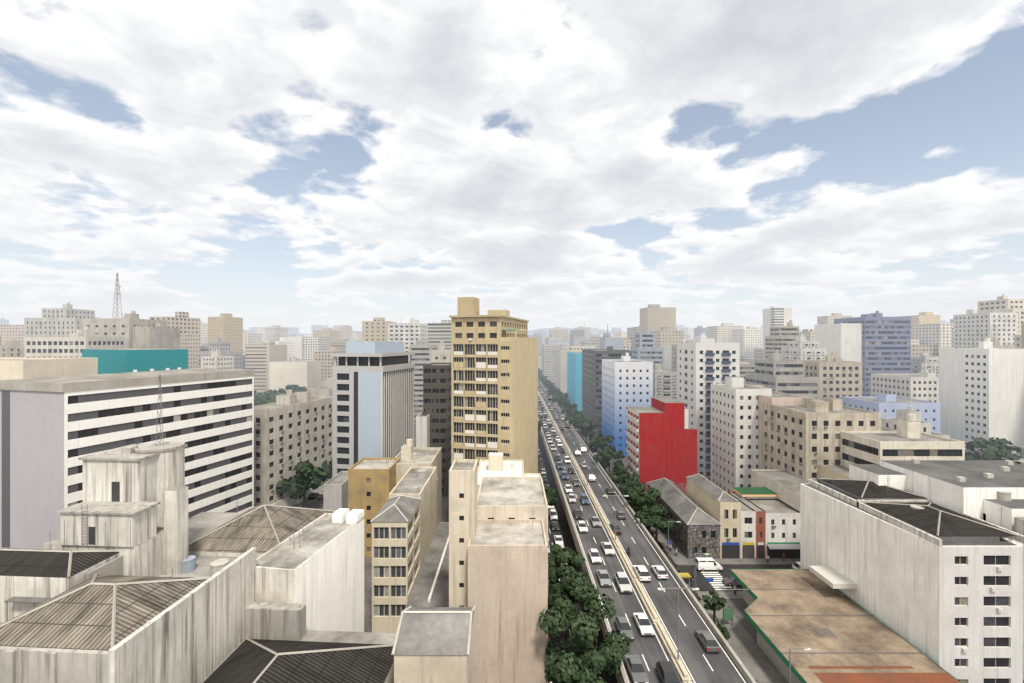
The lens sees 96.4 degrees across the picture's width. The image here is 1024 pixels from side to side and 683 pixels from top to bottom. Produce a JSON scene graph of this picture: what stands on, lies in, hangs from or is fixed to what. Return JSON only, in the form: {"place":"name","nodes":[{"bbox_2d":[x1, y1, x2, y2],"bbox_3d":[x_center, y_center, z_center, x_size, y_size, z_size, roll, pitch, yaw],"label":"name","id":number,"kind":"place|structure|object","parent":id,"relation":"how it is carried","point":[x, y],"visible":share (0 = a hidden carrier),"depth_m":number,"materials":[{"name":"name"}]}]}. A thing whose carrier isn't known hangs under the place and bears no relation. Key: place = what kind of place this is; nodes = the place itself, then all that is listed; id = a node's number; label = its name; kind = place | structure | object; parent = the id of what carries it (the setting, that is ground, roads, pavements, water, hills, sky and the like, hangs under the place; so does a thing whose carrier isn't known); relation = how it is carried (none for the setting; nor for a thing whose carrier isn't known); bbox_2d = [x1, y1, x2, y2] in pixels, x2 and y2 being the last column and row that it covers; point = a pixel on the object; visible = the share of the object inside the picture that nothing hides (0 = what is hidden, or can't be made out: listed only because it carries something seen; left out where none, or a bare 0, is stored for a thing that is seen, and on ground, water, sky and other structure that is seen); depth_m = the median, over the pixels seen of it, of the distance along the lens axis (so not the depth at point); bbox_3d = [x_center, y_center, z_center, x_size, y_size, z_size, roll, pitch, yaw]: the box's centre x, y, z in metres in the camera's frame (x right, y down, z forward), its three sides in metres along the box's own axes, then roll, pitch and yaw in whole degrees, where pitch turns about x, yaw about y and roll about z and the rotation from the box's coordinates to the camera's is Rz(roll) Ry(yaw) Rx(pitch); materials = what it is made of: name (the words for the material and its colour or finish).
{"place":"outdoors","nodes":[
{"label":"outdoors","id":0,"kind":"place"},
{"bbox_2d":[24,326,125,356],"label":"building","id":1,"kind":"structure","parent":0,"point":[75,344],"depth_m":177.15,"materials":[{"name":"beige concrete"}]},
{"bbox_2d":[0,368,254,548],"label":"building","id":2,"kind":"structure","parent":0,"point":[53,430],"depth_m":83.18,"materials":[{"name":"white concrete"}]},
{"bbox_2d":[201,350,233,368],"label":"building","id":3,"kind":"structure","parent":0,"point":[215,360],"depth_m":305.86,"materials":[{"name":"concrete"}]},
{"bbox_2d":[323,471,347,510],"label":"building","id":4,"kind":"structure","parent":0,"point":[335,493],"depth_m":112.00,"materials":[{"name":"grey concrete"}]},
{"bbox_2d":[348,458,399,556],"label":"building","id":5,"kind":"structure","parent":0,"point":[371,483],"depth_m":100.00,"materials":[{"name":"yellow paint"}]},
{"bbox_2d":[372,502,419,632],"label":"building","id":6,"kind":"structure","parent":0,"point":[395,559],"depth_m":72.25,"materials":[{"name":"beige concrete"}]},
{"bbox_2d":[371,495,420,521],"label":"roof","id":7,"kind":"structure","parent":6,"relation":"on","point":[400,508],"depth_m":74.61,"materials":[{"name":"concrete"}]},
{"bbox_2d":[389,467,436,569],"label":"building","id":8,"kind":"structure","parent":0,"point":[426,492],"depth_m":89.34,"materials":[{"name":"beige paint"}]},
{"bbox_2d":[389,439,441,526],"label":"building","id":9,"kind":"structure","parent":0,"point":[429,456],"depth_m":112.31,"materials":[{"name":"beige concrete"}]},
{"bbox_2d":[182,453,1011,575],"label":"roof clutter","id":10,"kind":"object","parent":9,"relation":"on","point":[189,564],"visible":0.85,"depth_m":53.31,"materials":[{"name":"silver metal"}]},
{"bbox_2d":[394,622,472,682],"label":"building","id":11,"kind":"structure","parent":0,"point":[433,668],"depth_m":40.00,"materials":[{"name":"beige paint"}]},
{"bbox_2d":[391,606,474,654],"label":"roof","id":12,"kind":"structure","parent":11,"relation":"on","point":[433,630],"depth_m":41.82,"materials":[{"name":"grey concrete"}]},
{"bbox_2d":[478,453,524,491],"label":"rooftop structure","id":13,"kind":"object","parent":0,"point":[495,465],"depth_m":94.19,"materials":[{"name":"beige concrete"}]},
{"bbox_2d":[0,0,1023,333],"label":"sky","id":14,"kind":"structure","parent":0,"point":[302,164],"materials":[{"name":"white"}]},
{"bbox_2d":[582,346,631,434],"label":"dark building","id":15,"kind":"structure","parent":0,"point":[592,384],"depth_m":234.40,"materials":[{"name":"grey concrete"}]},
{"bbox_2d":[602,353,652,456],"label":"blue building","id":16,"kind":"structure","parent":0,"point":[627,380],"depth_m":187.00,"materials":[{"name":"clear concrete"}]},
{"bbox_2d":[292,383,1023,682],"bbox_3d":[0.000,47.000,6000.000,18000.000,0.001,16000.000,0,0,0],"label":"ground","id":17,"kind":"structure","parent":0,"point":[739,606],"depth_m":86.12,"materials":[{"name":"grey concrete"}]},
{"bbox_2d":[0,339,23,356],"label":"building","id":18,"kind":"structure","parent":17,"relation":"on","point":[13,348],"depth_m":267.13,"materials":[{"name":"beige concrete"}]},
{"bbox_2d":[0,357,97,379],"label":"beige building","id":19,"kind":"structure","parent":17,"relation":"on","point":[24,367],"depth_m":106.38,"materials":[{"name":"beige concrete"}]},
{"bbox_2d":[24,318,81,336],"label":"building","id":20,"kind":"structure","parent":17,"relation":"on","point":[49,327],"depth_m":300.00,"materials":[{"name":"beige concrete"}]},
{"bbox_2d":[42,302,94,317],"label":"building","id":21,"kind":"structure","parent":20,"relation":"on","point":[66,311],"depth_m":306.88,"materials":[{"name":"concrete"}]},
{"bbox_2d":[82,311,166,348],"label":"building","id":22,"kind":"structure","parent":17,"relation":"on","point":[113,327],"depth_m":200.00,"materials":[{"name":"beige concrete"}]},
{"bbox_2d":[82,348,187,373],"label":"teal building","id":23,"kind":"structure","parent":17,"relation":"on","point":[127,360],"depth_m":141.87,"materials":[{"name":"clear concrete"}]},
{"bbox_2d":[133,323,179,348],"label":"building","id":24,"kind":"structure","parent":17,"relation":"on","point":[159,336],"depth_m":206.15,"materials":[{"name":"beige concrete"}]},
{"bbox_2d":[0,444,395,682],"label":"building","id":25,"kind":"structure","parent":17,"relation":"on","point":[200,633],"depth_m":46.88,"materials":[{"name":"grey"}]},
{"bbox_2d":[0,548,119,577],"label":"roof","id":26,"kind":"structure","parent":25,"relation":"on","point":[42,563],"depth_m":44.83,"materials":[{"name":"grey metal"}]},
{"bbox_2d":[0,573,209,650],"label":"roof","id":27,"kind":"structure","parent":25,"relation":"on","point":[96,611],"depth_m":36.36,"materials":[{"name":"white metal"}]},
{"bbox_2d":[4,444,219,622],"bbox_3d":[-36.495,19.650,46.292,21.632,14.700,14.329,0,0,19],"label":"clutter","id":28,"kind":"object","parent":25,"relation":"on","point":[114,566],"visible":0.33,"depth_m":45.80,"materials":[{"name":"concrete"}]},
{"bbox_2d":[64,374,172,576],"bbox_3d":[-38.152,15.225,50.446,16.574,22.550,9.504,0,0,4],"label":"lattice mast","id":29,"kind":"object","parent":25,"relation":"on","point":[160,414],"visible":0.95,"depth_m":47.92,"materials":[{"name":"silver metal"}]},
{"bbox_2d":[134,441,184,526],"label":"tower","id":30,"kind":"structure","parent":25,"relation":"on","point":[170,466],"depth_m":53.84,"materials":[{"name":"beige concrete"}]},
{"bbox_2d":[188,504,334,553],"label":"roof","id":31,"kind":"structure","parent":25,"relation":"on","point":[263,528],"depth_m":59.77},
{"bbox_2d":[203,637,393,682],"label":"roof","id":32,"kind":"structure","parent":25,"relation":"on","point":[247,660],"depth_m":40.63,"materials":[{"name":"grey metal"}]},
{"bbox_2d":[198,347,241,368],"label":"building","id":33,"kind":"structure","parent":17,"relation":"on","point":[237,355],"depth_m":333.98,"materials":[{"name":"grey concrete"}]},
{"bbox_2d":[209,337,230,351],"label":"building","id":34,"kind":"structure","parent":33,"relation":"on","point":[217,344],"depth_m":331.80,"materials":[{"name":"concrete"}]},
{"bbox_2d":[254,390,331,507],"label":"building","id":35,"kind":"structure","parent":17,"relation":"on","point":[291,430],"depth_m":130.27,"materials":[{"name":"beige concrete"}]},
{"bbox_2d":[271,478,331,506],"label":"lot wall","id":36,"kind":"structure","parent":17,"relation":"on","point":[288,501],"depth_m":132.04,"materials":[{"name":"concrete"}]},
{"bbox_2d":[255,508,363,631],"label":"building","id":37,"kind":"structure","parent":17,"relation":"on","point":[316,566],"depth_m":54.91,"materials":[{"name":"beige concrete"}]},
{"bbox_2d":[311,377,331,397],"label":"building","id":38,"kind":"structure","parent":17,"relation":"on","point":[326,390],"depth_m":152.51,"materials":[{"name":"grey concrete"}]},
{"bbox_2d":[331,342,414,477],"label":"building","id":39,"kind":"structure","parent":17,"relation":"on","point":[372,399],"depth_m":128.55,"materials":[{"name":"grey concrete"}]},
{"bbox_2d":[388,317,426,362],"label":"building","id":40,"kind":"structure","parent":17,"relation":"on","point":[413,331],"depth_m":300.00,"materials":[{"name":"white concrete"}]},
{"bbox_2d":[416,412,429,446],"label":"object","id":41,"kind":"object","parent":17,"relation":"on","point":[422,431],"visible":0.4,"depth_m":134.00,"materials":[{"name":"white concrete"}]},
{"bbox_2d":[410,340,436,423],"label":"building","id":42,"kind":"structure","parent":17,"relation":"on","point":[421,349],"depth_m":260.00,"materials":[{"name":"grey concrete"}]},
{"bbox_2d":[405,522,448,608],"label":"flat roof","id":43,"kind":"structure","parent":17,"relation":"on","point":[431,587],"depth_m":79.59,"materials":[{"name":"grey concrete"}]},
{"bbox_2d":[423,363,450,495],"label":"building","id":44,"kind":"structure","parent":17,"relation":"on","point":[437,392],"depth_m":139.00,"materials":[{"name":"grey concrete"}]},
{"bbox_2d":[431,341,450,362],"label":"building","id":45,"kind":"structure","parent":17,"relation":"on","point":[441,354],"depth_m":200.00,"materials":[{"name":"beige concrete"}]},
{"bbox_2d":[449,459,477,606],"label":"building","id":46,"kind":"structure","parent":17,"relation":"on","point":[463,498],"depth_m":62.00,"materials":[{"name":"beige concrete"}]},
{"bbox_2d":[0,304,952,393],"bbox_3d":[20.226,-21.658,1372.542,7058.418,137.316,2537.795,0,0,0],"label":"city","id":47,"kind":"object","parent":17,"relation":"on","point":[276,357],"visible":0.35,"depth_m":473.79},
{"bbox_2d":[449,286,537,472],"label":"building","id":48,"kind":"structure","parent":17,"relation":"on","point":[494,381],"depth_m":108.94,"materials":[{"name":"beige concrete"}]},
{"bbox_2d":[468,519,547,682],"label":"building","id":49,"kind":"structure","parent":17,"relation":"on","point":[508,580],"depth_m":60.00,"materials":[{"name":"beige concrete"}]},
{"bbox_2d":[478,477,547,544],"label":"building","id":50,"kind":"structure","parent":17,"relation":"on","point":[511,497],"depth_m":73.03,"materials":[{"name":"beige concrete"}]},
{"bbox_2d":[567,348,593,410],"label":"building","id":51,"kind":"structure","parent":17,"relation":"on","point":[574,375],"depth_m":304.18,"materials":[{"name":"teal concrete"}]},
{"bbox_2d":[254,368,1021,682],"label":"trees","id":52,"kind":"object","parent":17,"relation":"on","point":[575,585],"visible":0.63,"depth_m":77.03,"materials":[{"name":"green plant"}]},
{"bbox_2d":[630,347,663,368],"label":"building","id":53,"kind":"structure","parent":17,"relation":"on","point":[655,355],"depth_m":292.81,"materials":[{"name":"grey concrete"}]},
{"bbox_2d":[635,329,654,347],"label":"building","id":54,"kind":"structure","parent":53,"relation":"on","point":[645,339],"depth_m":296.13,"materials":[{"name":"concrete"}]},
{"bbox_2d":[538,379,756,682],"bbox_3d":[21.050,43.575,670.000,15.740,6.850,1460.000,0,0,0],"label":"viaduct","id":55,"kind":"object","parent":17,"relation":"on","point":[692,651],"visible":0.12,"depth_m":76.98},
{"bbox_2d":[596,570,611,586],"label":"car","id":56,"kind":"object","parent":55,"relation":"on","point":[603,578],"visible":1,"depth_m":77.38,"materials":[{"name":"paint"}]},
{"bbox_2d":[538,391,692,682],"bbox_3d":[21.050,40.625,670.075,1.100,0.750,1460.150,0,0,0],"label":"median","id":57,"kind":"object","parent":55,"relation":"on","point":[682,672],"visible":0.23,"depth_m":76.26,"materials":[{"name":"beige concrete"}]},
{"bbox_2d":[614,572,631,593],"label":"car","id":58,"kind":"object","parent":55,"relation":"on","point":[622,582],"visible":1,"depth_m":75.58,"materials":[{"name":"paint"}]},
{"bbox_2d":[615,617,633,640],"bbox_3d":[15.761,40.251,64.430,1.740,1.458,3.990,0,0,-1],"label":"car","id":59,"kind":"object","parent":55,"relation":"on","point":[622,625],"visible":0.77,"depth_m":63.96,"materials":[{"name":"paint"}]},
{"bbox_2d":[624,655,648,682],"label":"car","id":60,"kind":"object","parent":55,"relation":"on","point":[635,668],"visible":1,"depth_m":55.80,"materials":[{"name":"paint"}]},
{"bbox_2d":[633,565,650,581],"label":"car","id":61,"kind":"object","parent":55,"relation":"on","point":[642,573],"visible":0.99,"depth_m":78.27,"materials":[{"name":"paint"}]},
{"bbox_2d":[633,613,654,635],"bbox_3d":[18.807,40.271,65.608,1.800,1.418,4.490,0,0,0],"label":"car","id":62,"kind":"object","parent":55,"relation":"on","point":[643,624],"visible":1,"depth_m":64.80,"materials":[{"name":"paint"}]},
{"bbox_2d":[655,661,679,682],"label":"car","id":63,"kind":"object","parent":55,"relation":"on","point":[665,671],"visible":1,"depth_m":54.72,"materials":[{"name":"paint"}]},
{"bbox_2d":[695,630,719,652],"bbox_3d":[26.400,40.251,62.000,1.740,1.458,3.990,0,0,0],"label":"car","id":64,"kind":"object","parent":55,"relation":"on","point":[707,640],"visible":1,"depth_m":60.76,"materials":[{"name":"paint"}]},
{"bbox_2d":[653,363,676,399],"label":"building","id":65,"kind":"structure","parent":17,"relation":"on","point":[664,382],"depth_m":230.00,"materials":[{"name":"beige concrete"}]},
{"bbox_2d":[538,382,791,682],"bbox_3d":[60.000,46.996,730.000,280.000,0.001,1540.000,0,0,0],"label":"street","id":66,"kind":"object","parent":17,"relation":"on","point":[702,583],"visible":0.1,"depth_m":95.69,"materials":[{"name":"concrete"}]},
{"bbox_2d":[538,386,745,682],"bbox_3d":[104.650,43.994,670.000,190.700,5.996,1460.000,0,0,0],"label":"markings","id":67,"kind":"object","parent":66,"relation":"on","point":[648,564],"visible":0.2,"depth_m":86.55,"materials":[{"name":"white paint"}]},
{"bbox_2d":[695,557,722,571],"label":"car","id":68,"kind":"object","parent":66,"relation":"on","point":[703,564],"visible":0.94,"depth_m":93.53,"materials":[{"name":"paint"}]},
{"bbox_2d":[547,389,799,682],"bbox_3d":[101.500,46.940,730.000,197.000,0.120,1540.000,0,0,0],"label":"pavements","id":69,"kind":"structure","parent":17,"relation":"on","point":[759,665],"depth_m":76.16,"materials":[{"name":"grey concrete"}]},
{"bbox_2d":[540,384,810,682],"bbox_3d":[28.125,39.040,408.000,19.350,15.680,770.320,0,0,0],"label":"lamps","id":70,"kind":"object","parent":69,"relation":"on","point":[804,649],"visible":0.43,"depth_m":83.93,"materials":[{"name":"silver metal"}]},
{"bbox_2d":[648,484,719,557],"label":"building","id":71,"kind":"structure","parent":17,"relation":"on","point":[683,534],"depth_m":99.05,"materials":[{"name":"grey stone"}]},
{"bbox_2d":[647,478,721,524],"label":"roof","id":72,"kind":"structure","parent":71,"relation":"on","point":[686,509],"depth_m":107.69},
{"bbox_2d":[677,338,739,477],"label":"apartment building","id":73,"kind":"structure","parent":17,"relation":"on","point":[692,374],"depth_m":158.00,"materials":[{"name":"white concrete"}]},
{"bbox_2d":[705,353,730,468],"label":"balcony","id":74,"kind":"object","parent":73,"relation":"attached to","point":[709,402],"visible":0.41,"depth_m":157.30,"materials":[{"name":"white"}]},
{"bbox_2d":[687,476,740,557],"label":"building","id":75,"kind":"structure","parent":17,"relation":"on","point":[727,515],"depth_m":99.00,"materials":[{"name":"beige paint"}]},
{"bbox_2d":[686,474,738,501],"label":"roof","id":76,"kind":"structure","parent":75,"relation":"on","point":[712,489],"depth_m":105.91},
{"bbox_2d":[727,492,755,557],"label":"building","id":77,"kind":"structure","parent":17,"relation":"on","point":[748,532],"depth_m":99.00,"materials":[{"name":"paint"}]},
{"bbox_2d":[711,376,771,491],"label":"building","id":78,"kind":"structure","parent":17,"relation":"on","point":[734,430],"depth_m":137.31,"materials":[{"name":"white concrete"}]},
{"bbox_2d":[728,492,765,557],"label":"building","id":79,"kind":"structure","parent":17,"relation":"on","point":[760,533],"depth_m":99.00,"materials":[{"name":"paint"}]},
{"bbox_2d":[731,487,777,499],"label":"roof","id":80,"kind":"structure","parent":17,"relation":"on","point":[753,493],"depth_m":109.22,"materials":[{"name":"green"}]},
{"bbox_2d":[748,499,799,557],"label":"building","id":81,"kind":"structure","parent":17,"relation":"on","point":[782,528],"depth_m":99.00,"materials":[{"name":"white paint"}]},
{"bbox_2d":[745,373,818,398],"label":"building","id":82,"kind":"structure","parent":17,"relation":"on","point":[807,386],"depth_m":190.18,"materials":[{"name":"grey concrete"}]},
{"bbox_2d":[754,350,804,376],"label":"building","id":83,"kind":"structure","parent":82,"relation":"on","point":[774,364],"depth_m":194.40,"materials":[{"name":"concrete"}]},
{"bbox_2d":[751,469,816,512],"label":"building","id":84,"kind":"structure","parent":17,"relation":"on","point":[783,484],"depth_m":110.94,"materials":[{"name":"beige concrete"}]},
{"bbox_2d":[765,336,807,358],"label":"building","id":85,"kind":"structure","parent":17,"relation":"on","point":[773,343],"depth_m":307.03,"materials":[{"name":"grey concrete"}]},
{"bbox_2d":[770,320,798,335],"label":"building","id":86,"kind":"structure","parent":85,"relation":"on","point":[789,329],"depth_m":306.01,"materials":[{"name":"concrete"}]},
{"bbox_2d":[782,339,825,359],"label":"building","id":87,"kind":"structure","parent":17,"relation":"on","point":[803,353],"depth_m":235.31,"materials":[{"name":"white concrete"}]},
{"bbox_2d":[787,334,818,347],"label":"building","id":88,"kind":"structure","parent":87,"relation":"on","point":[800,342],"depth_m":238.34,"materials":[{"name":"concrete"}]},
{"bbox_2d":[801,352,861,399],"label":"building","id":89,"kind":"structure","parent":17,"relation":"on","point":[836,375],"depth_m":200.00,"materials":[{"name":"beige concrete"}]},
{"bbox_2d":[819,465,848,478],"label":"building","id":90,"kind":"structure","parent":17,"relation":"on","point":[838,472],"depth_m":108.44,"materials":[{"name":"beige concrete"}]},
{"bbox_2d":[814,323,861,361],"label":"building","id":91,"kind":"structure","parent":17,"relation":"on","point":[843,340],"depth_m":262.00,"materials":[{"name":"white concrete"}]},
{"bbox_2d":[727,569,960,682],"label":"flat roof","id":92,"kind":"structure","parent":17,"relation":"on","point":[844,638],"depth_m":66.14,"materials":[{"name":"brown concrete"}]},
{"bbox_2d":[834,311,910,395],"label":"lilac building","id":93,"kind":"structure","parent":17,"relation":"on","point":[886,345],"depth_m":260.18,"materials":[{"name":"purple concrete"}]},
{"bbox_2d":[840,393,939,432],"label":"light blue building","id":94,"kind":"structure","parent":17,"relation":"on","point":[886,405],"depth_m":170.18,"materials":[{"name":"blue concrete"}]},
{"bbox_2d":[800,460,1023,682],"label":"building","id":95,"kind":"structure","parent":17,"relation":"on","point":[953,606],"depth_m":66.56,"materials":[{"name":"white concrete"}]},
{"bbox_2d":[819,478,924,497],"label":"roof","id":96,"kind":"structure","parent":95,"relation":"on","point":[865,488],"depth_m":79.10,"materials":[{"name":"metal"}]},
{"bbox_2d":[808,459,1023,546],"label":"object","id":97,"kind":"object","parent":95,"relation":"on","point":[1018,523],"visible":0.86,"depth_m":70.33,"materials":[{"name":"white concrete"}]},
{"bbox_2d":[864,501,1018,535],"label":"roof","id":98,"kind":"structure","parent":95,"relation":"on","point":[934,519],"depth_m":65.90,"materials":[{"name":"grey metal"}]},
{"bbox_2d":[911,355,938,374],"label":"building","id":99,"kind":"structure","parent":17,"relation":"on","point":[916,368],"depth_m":268.17,"materials":[{"name":"beige concrete"}]},
{"bbox_2d":[911,353,938,362],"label":"building","id":100,"kind":"structure","parent":99,"relation":"on","point":[920,358],"depth_m":273.13,"materials":[{"name":"concrete"}]},
{"bbox_2d":[939,338,1023,446],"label":"building","id":101,"kind":"structure","parent":17,"relation":"on","point":[981,390],"depth_m":172.70,"materials":[{"name":"white concrete"}]},
{"bbox_2d":[953,309,1017,347],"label":"building","id":102,"kind":"structure","parent":17,"relation":"on","point":[972,327],"depth_m":299.21,"materials":[{"name":"white concrete"}]},
{"bbox_2d":[977,308,1023,334],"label":"building","id":103,"kind":"structure","parent":17,"relation":"on","point":[1020,311],"depth_m":300.23,"materials":[{"name":"beige concrete"}]},
{"bbox_2d":[978,294,1023,309],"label":"building","id":104,"kind":"structure","parent":103,"relation":"on","point":[1003,301],"depth_m":311.51,"materials":[{"name":"concrete"}]},
{"bbox_2d":[626,397,696,493],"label":"red building","id":105,"kind":"structure","parent":0,"point":[661,440],"depth_m":139.00,"materials":[{"name":"red paint"}]},
{"bbox_2d":[753,385,807,468],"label":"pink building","id":106,"kind":"structure","parent":0,"point":[780,399],"depth_m":133.27,"materials":[{"name":"clear concrete"}]},
{"bbox_2d":[762,397,880,479],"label":"building","id":107,"kind":"structure","parent":0,"point":[804,441],"depth_m":114.79,"materials":[{"name":"beige concrete"}]},
{"bbox_2d":[841,414,964,467],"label":"building","id":108,"kind":"structure","parent":0,"point":[908,439],"depth_m":103.38,"materials":[{"name":"beige concrete"}]},
{"bbox_2d":[871,369,938,402],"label":"building","id":109,"kind":"structure","parent":0,"point":[924,386],"depth_m":229.21,"materials":[{"name":"beige concrete"}]},
{"bbox_2d":[882,406,930,433],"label":"building","id":110,"kind":"structure","parent":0,"point":[888,424],"depth_m":154.05,"materials":[{"name":"concrete"}]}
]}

